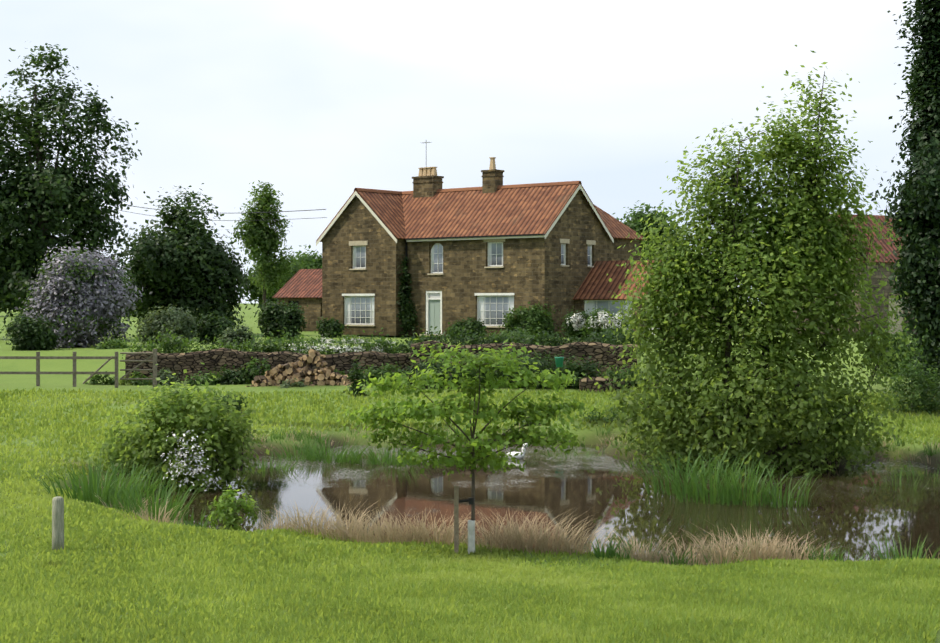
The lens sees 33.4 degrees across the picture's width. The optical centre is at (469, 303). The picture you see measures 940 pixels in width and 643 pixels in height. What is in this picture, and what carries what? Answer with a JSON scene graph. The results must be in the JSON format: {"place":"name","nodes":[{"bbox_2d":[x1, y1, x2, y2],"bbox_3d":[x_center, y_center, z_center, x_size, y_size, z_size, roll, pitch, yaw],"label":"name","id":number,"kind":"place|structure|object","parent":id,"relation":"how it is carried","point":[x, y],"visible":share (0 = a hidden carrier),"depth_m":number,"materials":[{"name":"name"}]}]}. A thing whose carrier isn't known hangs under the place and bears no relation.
{"place":"outdoors","nodes":[
{"label":"outdoors","id":0,"kind":"place"},
{"bbox_2d":[10,169,326,220],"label":"power line","id":1,"kind":"object","parent":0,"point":[241,220],"visible":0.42,"depth_m":95.49,"materials":[{"name":"black metal"}]},
{"bbox_2d":[0,0,921,302],"label":"sky","id":2,"kind":"structure","parent":0,"point":[317,101],"materials":[{"name":"white"}]},
{"bbox_2d":[0,303,939,642],"bbox_3d":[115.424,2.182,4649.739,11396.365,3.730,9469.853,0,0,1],"label":"ground","id":3,"kind":"structure","parent":0,"point":[26,383],"depth_m":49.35,"materials":[{"name":"green plant"}]},
{"bbox_2d":[0,268,29,314],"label":"tree","id":4,"kind":"object","parent":3,"relation":"on","point":[6,309],"depth_m":212.51,"materials":[{"name":"green plant"}]},
{"bbox_2d":[0,312,63,350],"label":"hedge shrub","id":5,"kind":"object","parent":3,"relation":"on","point":[32,334],"depth_m":62.76,"materials":[{"name":"green plant"}]},
{"bbox_2d":[52,496,63,550],"bbox_3d":[-5.263,2.850,20.013,0.152,0.751,0.154,0,0,1],"label":"timber post","id":6,"kind":"object","parent":3,"relation":"on","point":[57,522],"visible":0.81,"depth_m":19.95,"materials":[{"name":"grey wood"}]},
{"bbox_2d":[0,43,146,324],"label":"tree","id":7,"kind":"object","parent":3,"relation":"on","point":[22,251],"depth_m":77.03,"materials":[{"name":"green plant"}]},
{"bbox_2d":[0,349,156,387],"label":"field fence","id":8,"kind":"object","parent":3,"relation":"on","point":[38,357],"visible":0.83,"depth_m":51.64,"materials":[{"name":"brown wood"}]},
{"bbox_2d":[10,232,151,348],"bbox_3d":[-16.213,-0.016,65.643,6.101,5.854,5.317,0,0,1],"label":"lilac tree","id":9,"kind":"object","parent":3,"relation":"on","point":[89,302],"depth_m":64.91,"materials":[{"name":"purple plant"}]},
{"bbox_2d":[85,370,114,384],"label":"green shrub","id":10,"kind":"object","parent":3,"relation":"on","point":[93,378],"visible":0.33,"depth_m":53.13,"materials":[{"name":"green plant"}]},
{"bbox_2d":[91,337,128,348],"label":"topiary shrub","id":11,"kind":"object","parent":3,"relation":"on","point":[113,344],"visible":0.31,"depth_m":62.79,"materials":[{"name":"green plant"}]},
{"bbox_2d":[118,372,134,384],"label":"yellow green shrub","id":12,"kind":"object","parent":3,"relation":"on","point":[123,382],"visible":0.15,"depth_m":53.07,"materials":[{"name":"green plant"}]},
{"bbox_2d":[127,368,152,385],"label":"shrub","id":13,"kind":"object","parent":3,"relation":"on","point":[139,382],"visible":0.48,"depth_m":53.10,"materials":[{"name":"green plant"}]},
{"bbox_2d":[118,279,162,316],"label":"tree","id":14,"kind":"object","parent":3,"relation":"on","point":[130,309],"depth_m":211.36,"materials":[{"name":"green plant"}]},
{"bbox_2d":[147,367,181,385],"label":"shrub","id":15,"kind":"object","parent":3,"relation":"on","point":[166,374],"visible":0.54,"depth_m":53.11,"materials":[{"name":"green plant"}]},
{"bbox_2d":[133,304,200,343],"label":"shrub","id":16,"kind":"object","parent":3,"relation":"on","point":[177,322],"visible":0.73,"depth_m":70.57,"materials":[{"name":"green plant"}]},
{"bbox_2d":[158,330,192,347],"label":"shrub","id":17,"kind":"object","parent":3,"relation":"on","point":[172,338],"visible":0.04,"depth_m":62.98,"materials":[{"name":"green plant"}]},
{"bbox_2d":[83,362,271,492],"bbox_3d":[-5.854,2.808,30.842,3.874,3.318,2.947,0,0,1],"label":"pond shrub","id":18,"kind":"object","parent":3,"relation":"on","point":[151,437],"depth_m":30.43,"materials":[{"name":"green plant"}]},
{"bbox_2d":[161,428,228,490],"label":"white flowers","id":19,"kind":"object","parent":18,"relation":"on","point":[190,469],"visible":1,"depth_m":28.18,"materials":[{"name":"white plant"}]},
{"bbox_2d":[111,183,255,335],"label":"tree","id":20,"kind":"object","parent":3,"relation":"on","point":[206,274],"depth_m":88.56,"materials":[{"name":"green plant"}]},
{"bbox_2d":[125,348,264,380],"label":"garden wall","id":21,"kind":"structure","parent":3,"relation":"on","point":[212,360],"depth_m":54.74,"materials":[{"name":"stone"}]},
{"bbox_2d":[183,368,223,385],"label":"shrub","id":22,"kind":"object","parent":3,"relation":"on","point":[203,379],"visible":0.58,"depth_m":52.97,"materials":[{"name":"green plant"}]},
{"bbox_2d":[192,307,234,343],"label":"hedge shrub","id":23,"kind":"object","parent":3,"relation":"on","point":[214,327],"depth_m":71.00,"materials":[{"name":"green plant"}]},
{"bbox_2d":[212,389,247,410],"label":"bank shrub","id":24,"kind":"object","parent":3,"relation":"on","point":[239,406],"visible":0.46,"depth_m":44.53,"materials":[{"name":"green plant"}]},
{"bbox_2d":[207,485,258,530],"bbox_3d":[-3.564,3.160,23.403,0.851,0.862,0.747,0,0,1],"label":"shrub","id":25,"kind":"object","parent":3,"relation":"on","point":[224,509],"depth_m":23.34,"materials":[{"name":"green plant"}]},
{"bbox_2d":[217,364,253,384],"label":"shrub","id":26,"kind":"object","parent":3,"relation":"on","point":[230,377],"visible":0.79,"depth_m":53.14,"materials":[{"name":"green plant"}]},
{"bbox_2d":[217,320,263,347],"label":"shrub","id":27,"kind":"object","parent":3,"relation":"on","point":[241,333],"visible":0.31,"depth_m":63.00,"materials":[{"name":"green plant"}]},
{"bbox_2d":[242,356,270,383],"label":"shrub","id":28,"kind":"object","parent":3,"relation":"on","point":[254,370],"visible":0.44,"depth_m":53.12,"materials":[{"name":"green plant"}]},
{"bbox_2d":[254,299,272,316],"bbox_3d":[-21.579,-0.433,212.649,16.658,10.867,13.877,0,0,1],"label":"bush","id":29,"kind":"object","parent":3,"relation":"on","point":[260,305],"depth_m":211.87,"materials":[{"name":"green plant"}]},
{"bbox_2d":[226,180,302,326],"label":"birch tree","id":30,"kind":"object","parent":3,"relation":"on","point":[254,235],"depth_m":109.68,"materials":[{"name":"green plant"}]},
{"bbox_2d":[122,324,421,358],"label":"border plants","id":31,"kind":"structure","parent":3,"relation":"on","point":[164,346],"depth_m":58.51,"materials":[{"name":"green plant"}]},
{"bbox_2d":[284,342,391,353],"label":"flowers","id":32,"kind":"object","parent":31,"relation":"on","point":[338,347],"visible":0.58,"depth_m":58.06,"materials":[{"name":"white plant"}]},
{"bbox_2d":[236,250,321,304],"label":"tree","id":33,"kind":"object","parent":3,"relation":"on","point":[255,295],"depth_m":121.54,"materials":[{"name":"green plant"}]},
{"bbox_2d":[250,298,309,339],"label":"shrub","id":34,"kind":"object","parent":3,"relation":"on","point":[280,316],"depth_m":82.73,"materials":[{"name":"green plant"}]},
{"bbox_2d":[279,378,307,387],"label":"shrub","id":35,"kind":"object","parent":3,"relation":"on","point":[292,384],"visible":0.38,"depth_m":51.53,"materials":[{"name":"green plant"}]},
{"bbox_2d":[272,269,321,330],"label":"outbuilding","id":36,"kind":"structure","parent":3,"relation":"on","point":[302,288],"depth_m":101.06,"materials":[{"name":"tile"}]},
{"bbox_2d":[279,244,321,268],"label":"tree","id":37,"kind":"object","parent":3,"relation":"on","point":[315,258],"visible":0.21,"depth_m":154.10,"materials":[{"name":"green plant"}]},
{"bbox_2d":[245,349,358,386],"bbox_3d":[-5.559,2.366,52.414,3.879,1.667,1.337,0,0,1],"label":"log pile","id":38,"kind":"object","parent":3,"relation":"on","point":[300,369],"visible":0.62,"depth_m":52.24,"materials":[{"name":"brown wood"}]},
{"bbox_2d":[315,317,344,337],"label":"shrub","id":39,"kind":"object","parent":3,"relation":"on","point":[330,327],"depth_m":84.80,"materials":[{"name":"green plant"}]},
{"bbox_2d":[263,351,410,382],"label":"garden wall","id":40,"kind":"structure","parent":3,"relation":"on","point":[341,361],"depth_m":53.72,"materials":[{"name":"stone"}]},
{"bbox_2d":[333,369,345,374],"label":"shrub","id":41,"kind":"object","parent":3,"relation":"on","point":[342,372],"visible":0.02,"depth_m":53.31,"materials":[{"name":"green plant"}]},
{"bbox_2d":[285,336,395,344],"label":"flowers","id":42,"kind":"object","parent":3,"relation":"on","point":[326,340],"visible":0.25,"depth_m":70.37,"materials":[{"name":"plant"}]},
{"bbox_2d":[298,325,391,344],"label":"green border","id":43,"kind":"object","parent":3,"relation":"on","point":[352,336],"visible":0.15,"depth_m":70.72,"materials":[{"name":"green plant"}]},
{"bbox_2d":[343,359,367,396],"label":"conifer shrub","id":44,"kind":"object","parent":3,"relation":"on","point":[356,374],"depth_m":48.42,"materials":[{"name":"green plant"}]},
{"bbox_2d":[359,361,406,387],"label":"shrub","id":45,"kind":"object","parent":3,"relation":"on","point":[383,371],"depth_m":51.30,"materials":[{"name":"green plant"}]},
{"bbox_2d":[396,254,418,337],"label":"ivy shrub","id":46,"kind":"object","parent":3,"relation":"on","point":[408,318],"visible":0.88,"depth_m":86.42,"materials":[{"name":"green plant"}]},
{"bbox_2d":[398,357,467,388],"bbox_3d":[-1.183,2.329,51.281,2.354,1.402,1.717,0,0,1],"label":"shrub","id":47,"kind":"object","parent":3,"relation":"on","point":[421,366],"depth_m":50.95,"materials":[{"name":"green plant"}]},
{"bbox_2d":[445,324,463,337],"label":"shrub","id":48,"kind":"object","parent":3,"relation":"on","point":[455,328],"visible":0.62,"depth_m":78.99,"materials":[{"name":"green plant"}]},
{"bbox_2d":[454,486,458,552],"bbox_3d":[-0.171,2.770,19.728,0.056,0.940,0.056,0,0,1],"label":"tree stake","id":49,"kind":"object","parent":3,"relation":"on","point":[456,519],"visible":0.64,"depth_m":19.70,"materials":[{"name":"brown wood"}]},
{"bbox_2d":[459,497,473,504],"bbox_3d":[-0.059,2.490,19.725,0.229,0.080,0.077,0,0,1],"label":"tree tie","id":50,"kind":"object","parent":49,"relation":"attached to","point":[470,500],"visible":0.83,"depth_m":19.70,"materials":[{"name":"black rubber"}]},
{"bbox_2d":[330,338,598,520],"bbox_3d":[-0.069,1.821,19.789,3.406,2.768,1.710,0,0,1],"label":"young tree","id":51,"kind":"object","parent":3,"relation":"on","point":[409,409],"depth_m":19.59,"materials":[{"name":"green plant"}]},
{"bbox_2d":[449,315,488,338],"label":"shrub","id":52,"kind":"object","parent":3,"relation":"on","point":[466,325],"depth_m":80.66,"materials":[{"name":"green plant"}]},
{"bbox_2d":[468,520,474,553],"bbox_3d":[0.017,2.959,19.723,0.096,0.450,0.097,0,0,1],"label":"tree guard","id":53,"kind":"object","parent":3,"relation":"on","point":[471,535],"visible":0.88,"depth_m":19.68,"materials":[{"name":"plastic"}]},
{"bbox_2d":[453,348,503,386],"bbox_3d":[0.304,2.330,51.473,1.912,1.704,1.548,0,0,1],"label":"shrub","id":54,"kind":"object","parent":3,"relation":"on","point":[473,374],"visible":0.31,"depth_m":51.11,"materials":[{"name":"green plant"}]},
{"bbox_2d":[24,423,939,565],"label":"green reeds","id":55,"kind":"object","parent":3,"relation":"on","point":[114,496],"visible":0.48,"depth_m":28.16,"materials":[{"name":"green plant"}]},
{"bbox_2d":[71,423,939,565],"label":"dry tufts","id":56,"kind":"object","parent":3,"relation":"on","point":[512,539],"visible":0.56,"depth_m":20.55,"materials":[{"name":"beige plant"}]},
{"bbox_2d":[316,140,714,337],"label":"farmhouse","id":57,"kind":"object","parent":3,"relation":"on","point":[492,249],"visible":0.88,"depth_m":85.10,"materials":[{"name":"stone"}]},
{"bbox_2d":[483,323,549,342],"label":"wall top shrub","id":58,"kind":"object","parent":3,"relation":"on","point":[516,334],"visible":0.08,"depth_m":70.28,"materials":[{"name":"green plant"}]},
{"bbox_2d":[411,340,636,384],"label":"garden wall","id":59,"kind":"structure","parent":3,"relation":"on","point":[597,352],"depth_m":52.71,"materials":[{"name":"stone"}]},
{"bbox_2d":[390,317,660,361],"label":"border plants","id":60,"kind":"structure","parent":3,"relation":"on","point":[543,337],"depth_m":57.30,"materials":[{"name":"green plant"}]},
{"bbox_2d":[513,418,540,425],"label":"bank shrub","id":61,"kind":"object","parent":3,"relation":"on","point":[525,422],"visible":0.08,"depth_m":41.06,"materials":[{"name":"green plant"}]},
{"bbox_2d":[496,298,561,335],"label":"shrub","id":62,"kind":"object","parent":3,"relation":"on","point":[531,317],"depth_m":80.54,"materials":[{"name":"green plant"}]},
{"bbox_2d":[493,344,579,388],"bbox_3d":[2.120,2.359,51.313,3.770,1.994,2.314,0,0,36],"label":"shrub","id":63,"kind":"object","parent":3,"relation":"on","point":[546,363],"visible":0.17,"depth_m":50.95,"materials":[{"name":"green plant"}]},
{"bbox_2d":[555,357,563,366],"bbox_3d":[2.840,1.872,49.785,0.310,0.320,0.310,0,0,1],"label":"green tub","id":64,"kind":"object","parent":3,"relation":"on","point":[559,361],"visible":1,"depth_m":49.68,"materials":[{"name":"green plastic"}]},
{"bbox_2d":[561,306,589,340],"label":"shrub","id":65,"kind":"object","parent":3,"relation":"on","point":[569,328],"depth_m":76.72,"materials":[{"name":"white plant"}]},
{"bbox_2d":[554,355,602,388],"bbox_3d":[3.553,2.329,50.652,1.725,1.393,1.405,0,0,1],"label":"shrub","id":66,"kind":"object","parent":3,"relation":"on","point":[581,369],"depth_m":50.42,"materials":[{"name":"green plant"}]},
{"bbox_2d":[579,407,630,424],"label":"bank shrub","id":67,"kind":"object","parent":3,"relation":"on","point":[592,416],"visible":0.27,"depth_m":41.12,"materials":[{"name":"green plant"}]},
{"bbox_2d":[582,305,631,339],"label":"flowering shrub","id":68,"kind":"object","parent":3,"relation":"on","point":[592,329],"depth_m":74.87,"materials":[{"name":"white plant"}]},
{"bbox_2d":[584,326,633,343],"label":"wall top shrub","id":69,"kind":"object","parent":3,"relation":"on","point":[607,332],"visible":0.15,"depth_m":70.30,"materials":[{"name":"green plant"}]},
{"bbox_2d":[579,377,661,391],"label":"garden wall","id":70,"kind":"structure","parent":3,"relation":"on","point":[586,383],"depth_m":49.52,"materials":[{"name":"stone"}]},
{"bbox_2d":[597,363,645,391],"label":"shrub","id":71,"kind":"object","parent":3,"relation":"on","point":[623,376],"visible":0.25,"depth_m":49.62,"materials":[{"name":"green plant"}]},
{"bbox_2d":[613,200,688,259],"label":"tree","id":72,"kind":"object","parent":3,"relation":"on","point":[634,223],"depth_m":129.12,"materials":[{"name":"green plant"}]},
{"bbox_2d":[594,196,909,478],"bbox_3d":[6.112,1.278,34.390,6.883,7.129,6.046,0,0,1],"label":"willow crown","id":73,"kind":"object","parent":3,"relation":"on","point":[762,395],"visible":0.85,"depth_m":33.49,"materials":[{"name":"green plant"}]},
{"bbox_2d":[587,65,917,383],"bbox_3d":[6.181,-1.661,34.336,7.190,6.851,2.615,0,0,1],"label":"tree","id":74,"kind":"object","parent":73,"relation":"on","point":[672,309],"visible":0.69,"depth_m":34.10,"materials":[{"name":"green plant"}]},
{"bbox_2d":[637,140,879,373],"bbox_3d":[6.164,-1.145,34.333,4.624,5.550,4.494,0,0,-39],"label":"tree","id":75,"kind":"object","parent":73,"relation":"on","point":[780,294],"visible":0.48,"depth_m":33.76,"materials":[{"name":"green plant"}]},
{"bbox_2d":[639,45,885,327],"bbox_3d":[6.427,-2.515,34.346,5.731,6.306,3.052,0,0,1],"label":"tree","id":76,"kind":"object","parent":73,"relation":"on","point":[791,216],"visible":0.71,"depth_m":33.92,"materials":[{"name":"green plant"}]},
{"bbox_2d":[625,71,884,465],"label":"tree branches","id":77,"kind":"object","parent":3,"relation":"on","point":[727,353],"visible":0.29,"depth_m":34.15,"materials":[{"name":"plant"}]},
{"bbox_2d":[791,214,916,334],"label":"barn","id":78,"kind":"structure","parent":3,"relation":"on","point":[886,247],"depth_m":89.93,"materials":[{"name":"stone"}]},
{"bbox_2d":[857,316,936,388],"bbox_3d":[12.696,1.499,46.847,2.265,2.251,2.204,0,0,1],"label":"shrub","id":79,"kind":"object","parent":3,"relation":"on","point":[904,348],"visible":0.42,"depth_m":46.40,"materials":[{"name":"green plant"}]},
{"bbox_2d":[878,340,921,376],"bbox_3d":[15.594,2.057,56.272,2.374,1.918,1.627,0,0,40],"label":"shrub","id":80,"kind":"object","parent":3,"relation":"on","point":[908,361],"visible":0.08,"depth_m":55.81,"materials":[{"name":"green plant"}]},
{"bbox_2d":[860,0,939,394],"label":"poplar tree","id":81,"kind":"object","parent":3,"relation":"on","point":[917,272],"depth_m":48.99,"materials":[{"name":"green plant"}]},
{"bbox_2d":[879,350,939,413],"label":"shrub","id":82,"kind":"object","parent":3,"relation":"on","point":[922,403],"visible":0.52,"depth_m":44.08,"materials":[{"name":"green plant"}]},
{"bbox_2d":[930,346,939,413],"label":"shrub","id":83,"kind":"object","parent":3,"relation":"on","point":[936,381],"visible":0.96,"depth_m":42.39,"materials":[{"name":"green plant"}]},
{"bbox_2d":[121,445,939,562],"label":"pond water","id":84,"kind":"structure","parent":0,"point":[847,507],"depth_m":28.42,"materials":[{"name":"liquid"}]},
{"bbox_2d":[507,443,527,458],"bbox_3d":[1.089,3.428,36.197,0.552,0.390,0.256,0,0,1],"label":"duck","id":85,"kind":"object","parent":84,"relation":"on","point":[520,456],"visible":0.48,"depth_m":36.13}
]}

